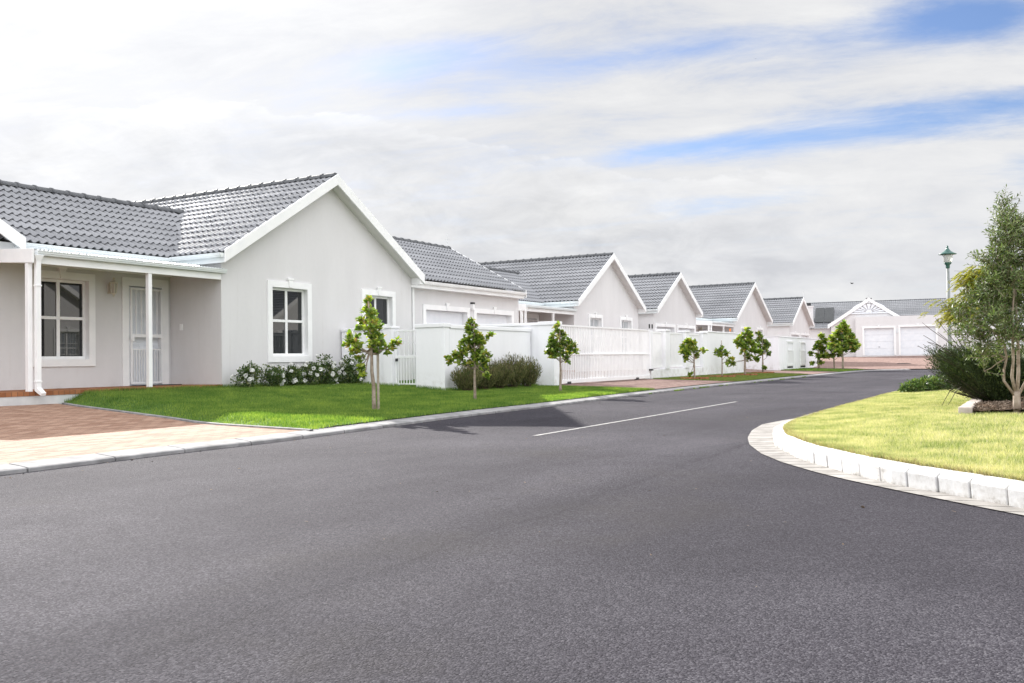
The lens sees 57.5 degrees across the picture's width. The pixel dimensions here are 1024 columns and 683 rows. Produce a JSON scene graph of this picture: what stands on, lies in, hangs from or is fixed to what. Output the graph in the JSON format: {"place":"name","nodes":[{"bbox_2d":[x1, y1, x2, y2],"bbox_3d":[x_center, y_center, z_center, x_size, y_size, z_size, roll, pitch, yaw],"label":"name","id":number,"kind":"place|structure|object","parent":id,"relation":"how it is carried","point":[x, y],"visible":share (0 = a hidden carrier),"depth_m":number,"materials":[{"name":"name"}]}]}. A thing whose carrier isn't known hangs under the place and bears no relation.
{"place":"outdoors","nodes":[
{"label":"outdoors","id":0,"kind":"place"},
{"bbox_2d":[0,404,299,463],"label":"driveway","id":1,"kind":"structure","parent":0,"point":[37,432],"depth_m":11.52,"materials":[{"name":"brick"}]},
{"bbox_2d":[64,379,654,428],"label":"lawn","id":2,"kind":"structure","parent":0,"point":[116,407],"depth_m":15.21,"materials":[{"name":"green plant"}]},
{"bbox_2d":[62,402,312,430],"bbox_3d":[-5.242,1.102,14.032,7.748,0.215,0.172,-2,-2,44],"label":"lawn edging","id":3,"kind":"object","parent":2,"relation":"on","point":[195,421],"visible":0.66,"depth_m":13.49,"materials":[{"name":"concrete"}]},
{"bbox_2d":[230,360,261,387],"bbox_3d":[-5.689,0.709,19.973,0.661,0.625,0.686,-2,-1,30],"label":"rose bush","id":4,"kind":"object","parent":2,"relation":"on","point":[248,374],"visible":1,"depth_m":19.87,"materials":[{"name":"green plant"}]},
{"bbox_2d":[258,364,285,386],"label":"rose bush","id":5,"kind":"object","parent":2,"relation":"on","point":[275,376],"visible":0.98,"depth_m":20.43,"materials":[{"name":"green plant"}]},
{"bbox_2d":[278,362,303,385],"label":"rose bush","id":6,"kind":"object","parent":2,"relation":"on","point":[293,374],"visible":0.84,"depth_m":21.02,"materials":[{"name":"green plant"}]},
{"bbox_2d":[296,361,324,384],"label":"rose bush","id":7,"kind":"object","parent":2,"relation":"on","point":[309,371],"visible":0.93,"depth_m":21.59,"materials":[{"name":"green plant"}]},
{"bbox_2d":[309,353,342,384],"bbox_3d":[-4.443,0.682,22.205,0.774,0.816,0.886,-2,-1,30],"label":"rose bush","id":8,"kind":"object","parent":2,"relation":"on","point":[329,373],"visible":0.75,"depth_m":22.16,"materials":[{"name":"green plant"}]},
{"bbox_2d":[335,354,364,383],"bbox_3d":[-4.034,0.680,22.759,0.843,0.775,0.805,-1,-1,1],"label":"rose bush","id":9,"kind":"object","parent":2,"relation":"on","point":[346,371],"visible":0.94,"depth_m":22.65,"materials":[{"name":"green plant"}]},
{"bbox_2d":[348,360,365,382],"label":"rose bush","id":10,"kind":"object","parent":2,"relation":"on","point":[357,375],"visible":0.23,"depth_m":23.03,"materials":[{"name":"green plant"}]},
{"bbox_2d":[341,326,399,385],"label":"boundary wall","id":11,"kind":"structure","parent":2,"relation":"on","point":[386,369],"depth_m":22.83,"materials":[{"name":"white paint"}]},
{"bbox_2d":[341,294,401,409],"bbox_3d":[-2.224,0.197,14.944,0.954,1.916,0.442,-1,-1,9],"label":"young tree","id":12,"kind":"object","parent":2,"relation":"on","point":[376,341],"visible":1,"depth_m":14.93,"materials":[{"name":"green plant"}]},
{"bbox_2d":[450,366,483,390],"bbox_3d":[-1.054,0.812,21.877,0.875,0.717,0.862,-2,-1,30],"label":"lavender bush","id":13,"kind":"object","parent":2,"relation":"on","point":[463,381],"visible":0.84,"depth_m":21.70,"materials":[{"name":"green plant"}]},
{"bbox_2d":[443,317,495,398],"bbox_3d":[-0.819,0.351,18.312,1.054,1.692,0.516,-1,-1,0],"label":"young tree","id":14,"kind":"object","parent":2,"relation":"on","point":[479,340],"visible":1,"depth_m":18.26,"materials":[{"name":"green plant"}]},
{"bbox_2d":[414,323,530,389],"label":"boundary wall","id":15,"kind":"structure","parent":2,"relation":"on","point":[436,343],"depth_m":22.25,"materials":[{"name":"white paint"}]},
{"bbox_2d":[395,330,415,384],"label":"pedestrian gate","id":16,"kind":"structure","parent":15,"relation":"attached to","point":[406,357],"depth_m":22.61,"materials":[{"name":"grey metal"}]},
{"bbox_2d":[472,357,502,388],"bbox_3d":[-0.689,0.736,22.584,0.912,0.889,0.939,-2,-1,30],"label":"lavender bush","id":17,"kind":"object","parent":2,"relation":"on","point":[486,382],"visible":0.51,"depth_m":22.46,"materials":[{"name":"green plant"}]},
{"bbox_2d":[492,358,514,387],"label":"lavender bush","id":18,"kind":"object","parent":2,"relation":"on","point":[503,382],"visible":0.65,"depth_m":23.14,"materials":[{"name":"green plant"}]},
{"bbox_2d":[499,352,528,386],"bbox_3d":[0.016,0.718,23.939,0.885,0.962,0.890,-2,-1,30],"label":"lavender bush","id":19,"kind":"object","parent":2,"relation":"on","point":[519,373],"visible":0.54,"depth_m":23.80,"materials":[{"name":"green plant"}]},
{"bbox_2d":[480,321,561,385],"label":"boundary wall","id":20,"kind":"structure","parent":2,"relation":"on","point":[539,338],"depth_m":25.43,"materials":[{"name":"white paint"}]},
{"bbox_2d":[520,355,542,385],"bbox_3d":[0.420,0.770,24.629,0.854,0.877,0.850,-2,-1,30],"label":"lavender bush","id":21,"kind":"object","parent":2,"relation":"on","point":[531,376],"visible":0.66,"depth_m":24.48,"materials":[{"name":"green plant"}]},
{"bbox_2d":[543,320,579,390],"bbox_3d":[1.184,0.369,22.171,0.898,1.758,0.524,-1,-1,2],"label":"young tree","id":22,"kind":"object","parent":2,"relation":"on","point":[556,348],"visible":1,"depth_m":22.16,"materials":[{"name":"green plant"}]},
{"bbox_2d":[0,369,1023,682],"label":"road","id":23,"kind":"structure","parent":0,"point":[696,543],"depth_m":4.06,"materials":[{"name":"grey asphalt"}]},
{"bbox_2d":[0,369,910,474],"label":"kerb","id":24,"kind":"structure","parent":23,"relation":"on","point":[44,464],"depth_m":10.70,"materials":[{"name":"concrete"}]},
{"bbox_2d":[9,381,955,586],"bbox_3d":[7.841,1.230,22.934,8.408,0.035,40.816,-2,-1,30],"label":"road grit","id":25,"kind":"object","parent":23,"relation":"on","point":[475,472],"visible":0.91,"depth_m":7.73,"materials":[{"name":"grey stone"}]},
{"bbox_2d":[532,402,732,435],"bbox_3d":[2.338,1.134,14.564,0.068,0.001,8.632,-2,-1,29],"label":"road marking","id":26,"kind":"object","parent":23,"relation":"on","point":[624,420],"visible":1,"depth_m":13.01,"materials":[{"name":"paint"}]},
{"bbox_2d":[649,376,805,393],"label":"weeds","id":27,"kind":"object","parent":23,"relation":"on","point":[722,385],"visible":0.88,"depth_m":27.41,"materials":[{"name":"green plant"}]},
{"bbox_2d":[748,419,1023,514],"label":"kerb gutter","id":28,"kind":"object","parent":23,"relation":"on","point":[776,453],"visible":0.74,"depth_m":6.91,"materials":[{"name":"white concrete"}]},
{"bbox_2d":[773,383,1023,508],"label":"kerb","id":29,"kind":"structure","parent":23,"relation":"on","point":[1003,491],"depth_m":6.02,"materials":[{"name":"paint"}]},
{"bbox_2d":[938,245,956,351],"bbox_3d":[14.492,-0.931,30.954,0.561,4.518,0.561,-2,-1,30],"label":"street lamp","id":30,"kind":"object","parent":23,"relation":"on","point":[947,254],"visible":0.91,"depth_m":30.93,"materials":[{"name":"green metal"}]},
{"bbox_2d":[0,0,1023,345],"label":"sky","id":31,"kind":"structure","parent":0,"point":[861,141],"materials":[{"name":"white"}]},
{"bbox_2d":[562,374,732,388],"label":"driveway","id":32,"kind":"structure","parent":0,"point":[655,383],"depth_m":28.49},
{"bbox_2d":[561,325,649,384],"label":"sliding gate","id":33,"kind":"structure","parent":32,"relation":"on","point":[602,354],"depth_m":29.43,"materials":[{"name":"white metal"}]},
{"bbox_2d":[567,367,832,376],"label":"courtyard","id":34,"kind":"structure","parent":0,"point":[748,370],"depth_m":38.17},
{"bbox_2d":[653,331,743,373],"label":"boundary wall","id":35,"kind":"structure","parent":34,"relation":"on","point":[714,338],"depth_m":39.92,"materials":[{"name":"white paint"}]},
{"bbox_2d":[743,336,816,369],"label":"boundary wall","id":36,"kind":"structure","parent":34,"relation":"on","point":[789,352],"depth_m":49.90,"materials":[{"name":"white paint"}]},
{"bbox_2d":[510,369,924,405],"bbox_3d":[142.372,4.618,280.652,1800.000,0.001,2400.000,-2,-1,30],"label":"ground","id":37,"kind":"structure","parent":0,"point":[736,381],"depth_m":33.57,"materials":[{"name":"grey concrete"}]},
{"bbox_2d":[0,173,424,405],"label":"house","id":38,"kind":"structure","parent":37,"relation":"on","point":[215,287],"depth_m":20.59,"materials":[{"name":"paint"}]},
{"bbox_2d":[32,267,95,366],"bbox_3d":[-9.009,-0.486,18.610,0.215,1.972,1.483,-2,-1,30],"label":"window","id":39,"kind":"structure","parent":38,"relation":"in","point":[68,323],"depth_m":18.79,"materials":[{"name":"white paint"}]},
{"bbox_2d":[121,277,168,385],"bbox_3d":[-7.997,-0.207,20.322,0.245,2.320,1.193,-2,-1,30],"label":"door","id":40,"kind":"structure","parent":38,"relation":"in","point":[133,298],"depth_m":20.30,"materials":[{"name":"white paint"}]},
{"bbox_2d":[267,278,312,361],"bbox_3d":[-5.257,-0.497,21.942,0.215,1.965,1.465,-2,-1,30],"label":"window","id":41,"kind":"structure","parent":38,"relation":"in","point":[289,311],"depth_m":22.04,"materials":[{"name":"white paint"}]},
{"bbox_2d":[361,287,395,325],"bbox_3d":[-3.587,-0.461,24.870,0.215,1.965,1.441,-2,-1,30],"label":"window","id":42,"kind":"structure","parent":38,"relation":"in","point":[386,308],"depth_m":25.20,"materials":[{"name":"white paint"}]},
{"bbox_2d":[392,236,526,378],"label":"garage","id":43,"kind":"structure","parent":37,"relation":"on","point":[457,288],"depth_m":30.02,"materials":[{"name":"paint"}]},
{"bbox_2d":[422,303,469,324],"bbox_3d":[-2.046,0.014,28.613,0.265,2.365,2.570,-2,-1,30],"label":"garage door","id":44,"kind":"structure","parent":43,"relation":"in","point":[452,315],"depth_m":28.70,"materials":[{"name":"white paint"}]},
{"bbox_2d":[473,307,513,324],"bbox_3d":[-0.644,0.044,31.071,0.265,2.365,2.570,-2,-1,30],"label":"garage door","id":45,"kind":"structure","parent":43,"relation":"in","point":[489,316],"depth_m":31.18,"materials":[{"name":"white paint"}]},
{"bbox_2d":[477,252,645,371],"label":"house","id":46,"kind":"structure","parent":37,"relation":"on","point":[597,289],"depth_m":40.59,"materials":[{"name":"paint"}]},
{"bbox_2d":[527,314,538,322],"bbox_3d":[0.806,0.037,38.382,0.245,2.320,1.193,-2,-1,30],"label":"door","id":47,"kind":"structure","parent":46,"relation":"in","point":[534,317],"depth_m":38.47,"materials":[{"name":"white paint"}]},
{"bbox_2d":[588,313,602,358],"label":"window","id":48,"kind":"structure","parent":46,"relation":"in","point":[593,319],"depth_m":40.11,"materials":[{"name":"white paint"}]},
{"bbox_2d":[620,315,632,357],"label":"window","id":49,"kind":"structure","parent":46,"relation":"in","point":[629,323],"depth_m":43.05,"materials":[{"name":"white paint"}]},
{"bbox_2d":[628,272,702,368],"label":"garage","id":50,"kind":"structure","parent":37,"relation":"on","point":[670,302],"depth_m":47.39,"materials":[{"name":"paint"}]},
{"bbox_2d":[655,322,675,332],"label":"garage door","id":51,"kind":"structure","parent":50,"relation":"in","point":[672,327],"depth_m":46.57,"materials":[{"name":"white paint"}]},
{"bbox_2d":[677,324,695,333],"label":"garage door","id":52,"kind":"structure","parent":50,"relation":"in","point":[692,330],"depth_m":49.14,"materials":[{"name":"white paint"}]},
{"bbox_2d":[643,324,707,378],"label":"boundary wall","id":53,"kind":"structure","parent":37,"relation":"on","point":[664,355],"depth_m":34.65,"materials":[{"name":"white paint"}]},
{"bbox_2d":[689,282,772,336],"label":"house","id":54,"kind":"structure","parent":37,"relation":"on","point":[739,307],"depth_m":58.87,"materials":[{"name":"paint"}]},
{"bbox_2d":[757,326,763,334],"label":"window","id":55,"kind":"structure","parent":54,"relation":"in","point":[760,329],"depth_m":61.29,"materials":[{"name":"white paint"}]},
{"bbox_2d":[652,372,807,381],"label":"grass","id":56,"kind":"structure","parent":0,"point":[753,377],"depth_m":35.09,"materials":[{"name":"green plant"}]},
{"bbox_2d":[746,370,831,373],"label":"driveway","id":57,"kind":"structure","parent":0,"point":[798,372],"depth_m":45.55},
{"bbox_2d":[812,354,947,368],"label":"driveway apron","id":58,"kind":"object","parent":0,"point":[891,362],"visible":0.13,"depth_m":64.31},
{"bbox_2d":[721,295,814,337],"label":"garage","id":59,"kind":"structure","parent":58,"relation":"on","point":[791,316],"depth_m":67.75,"materials":[{"name":"paint"}]},
{"bbox_2d":[790,332,799,336],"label":"garage door","id":60,"kind":"structure","parent":59,"relation":"in","point":[795,334],"depth_m":67.35,"materials":[{"name":"white paint"}]},
{"bbox_2d":[800,332,808,337],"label":"garage door","id":61,"kind":"structure","parent":59,"relation":"in","point":[804,335],"depth_m":69.66,"materials":[{"name":"white paint"}]},
{"bbox_2d":[806,292,996,356],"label":"garage house","id":62,"kind":"structure","parent":58,"relation":"on","point":[878,328],"depth_m":75.91,"materials":[{"name":"paint"}]},
{"bbox_2d":[862,325,895,355],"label":"garage door","id":63,"kind":"structure","parent":62,"relation":"in","point":[873,337],"depth_m":75.61,"materials":[{"name":"white paint"}]},
{"bbox_2d":[898,324,937,354],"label":"garage door","id":64,"kind":"structure","parent":62,"relation":"in","point":[911,338],"depth_m":74.61,"materials":[{"name":"white paint"}]},
{"bbox_2d":[785,385,1023,480],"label":"lawn","id":65,"kind":"structure","parent":0,"point":[998,411],"depth_m":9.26,"materials":[{"name":"green plant"}]},
{"bbox_2d":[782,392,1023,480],"bbox_3d":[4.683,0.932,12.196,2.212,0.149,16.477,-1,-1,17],"label":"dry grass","id":66,"kind":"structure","parent":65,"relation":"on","point":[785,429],"depth_m":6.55,"materials":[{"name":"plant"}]},
{"bbox_2d":[897,374,953,392],"bbox_3d":[8.842,0.877,19.570,1.624,0.435,0.749,-1,-1,-16],"label":"ground cover shrub","id":67,"kind":"object","parent":65,"relation":"on","point":[917,384],"visible":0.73,"depth_m":19.39,"materials":[{"name":"green plant"}]},
{"bbox_2d":[958,406,973,413],"bbox_3d":[5.451,0.845,11.198,0.150,0.135,0.390,-2,-1,30],"label":"edging stone","id":68,"kind":"object","parent":65,"relation":"on","point":[966,409],"visible":0.55,"depth_m":11.04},
{"bbox_2d":[920,317,1023,404],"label":"broom bush","id":69,"kind":"object","parent":65,"relation":"on","point":[965,376],"visible":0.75,"depth_m":12.64,"materials":[{"name":"green plant"}]},
{"bbox_2d":[942,184,1023,413],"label":"olive tree","id":70,"kind":"object","parent":65,"relation":"on","point":[1005,309],"visible":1,"depth_m":10.87,"materials":[{"name":"green plant"}]},
{"bbox_2d":[973,395,1023,411],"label":"mulch bed","id":71,"kind":"object","parent":65,"relation":"on","point":[994,406],"visible":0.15,"depth_m":11.20,"materials":[{"name":"brown wood"}]},
{"bbox_2d":[917,260,1019,348],"bbox_3d":[7.848,-0.297,15.763,1.684,2.534,1.455,-1,-1,9],"label":"feathery tree","id":72,"kind":"object","parent":71,"relation":"on","point":[963,281],"visible":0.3,"depth_m":15.87,"materials":[{"name":"green plant"}]},
{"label":"verge","id":73,"kind":"structure","parent":0,"visible":0},
{"bbox_2d":[680,377,708,378],"bbox_3d":[6.419,1.303,32.824,1.015,0.090,1.000,-2,-1,30],"label":"brick ring","id":74,"kind":"object","parent":73,"relation":"on","point":[695,377],"visible":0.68,"depth_m":32.40,"materials":[{"name":"brick"}]},
{"bbox_2d":[678,337,708,377],"bbox_3d":[6.323,0.606,32.811,1.137,1.549,0.668,-1,-1,-3],"label":"young tree","id":75,"kind":"object","parent":74,"relation":"in","point":[687,347],"visible":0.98,"depth_m":32.77,"materials":[{"name":"green plant"}]},
{"bbox_2d":[709,375,735,376],"bbox_3d":[8.006,1.337,35.546,1.015,0.090,1.000,-2,-1,30],"label":"brick ring","id":76,"kind":"object","parent":73,"relation":"on","point":[723,375],"visible":0.73,"depth_m":35.24,"materials":[{"name":"brick"}]},
{"bbox_2d":[712,340,734,375],"bbox_3d":[8.072,0.685,35.541,0.902,1.454,0.446,-2,-1,30],"label":"young tree","id":77,"kind":"object","parent":76,"relation":"in","point":[719,351],"visible":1,"depth_m":35.53,"materials":[{"name":"green plant"}]},
{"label":"verge","id":78,"kind":"structure","parent":0,"visible":0},
{"bbox_2d":[808,332,830,367],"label":"young tree","id":79,"kind":"object","parent":78,"relation":"on","point":[818,346],"visible":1,"depth_m":52.66,"materials":[{"name":"green plant"}]},
{"bbox_2d":[782,368,863,371],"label":"grass","id":80,"kind":"structure","parent":78,"relation":"on","point":[819,369],"depth_m":49.64,"materials":[{"name":"green plant"}]},
{"bbox_2d":[824,341,841,368],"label":"young tree","id":81,"kind":"object","parent":78,"relation":"on","point":[832,355],"visible":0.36,"depth_m":52.43,"materials":[{"name":"green plant"}]},
{"bbox_2d":[826,319,860,368],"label":"young tree","id":82,"kind":"object","parent":78,"relation":"on","point":[843,334],"visible":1,"depth_m":51.21,"materials":[{"name":"green plant"}]},
{"bbox_3d":[9.574,1.372,38.335,1.015,0.090,1.000,-2,-1,30],"label":"brick ring","id":83,"kind":"object","parent":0,"visible":0},
{"bbox_2d":[725,327,762,373],"bbox_3d":[9.540,0.420,38.390,1.565,2.063,0.799,-1,-1,9],"label":"young tree","id":84,"kind":"object","parent":83,"relation":"in","point":[743,343],"visible":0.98,"depth_m":38.24,"materials":[{"name":"green plant"}]},
{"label":"brick ring","id":85,"kind":"object","parent":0,"visible":0},
{"bbox_2d":[753,331,771,371],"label":"young tree","id":86,"kind":"object","parent":85,"relation":"in","point":[765,345],"visible":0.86,"depth_m":42.05,"materials":[{"name":"green plant"}]}
]}

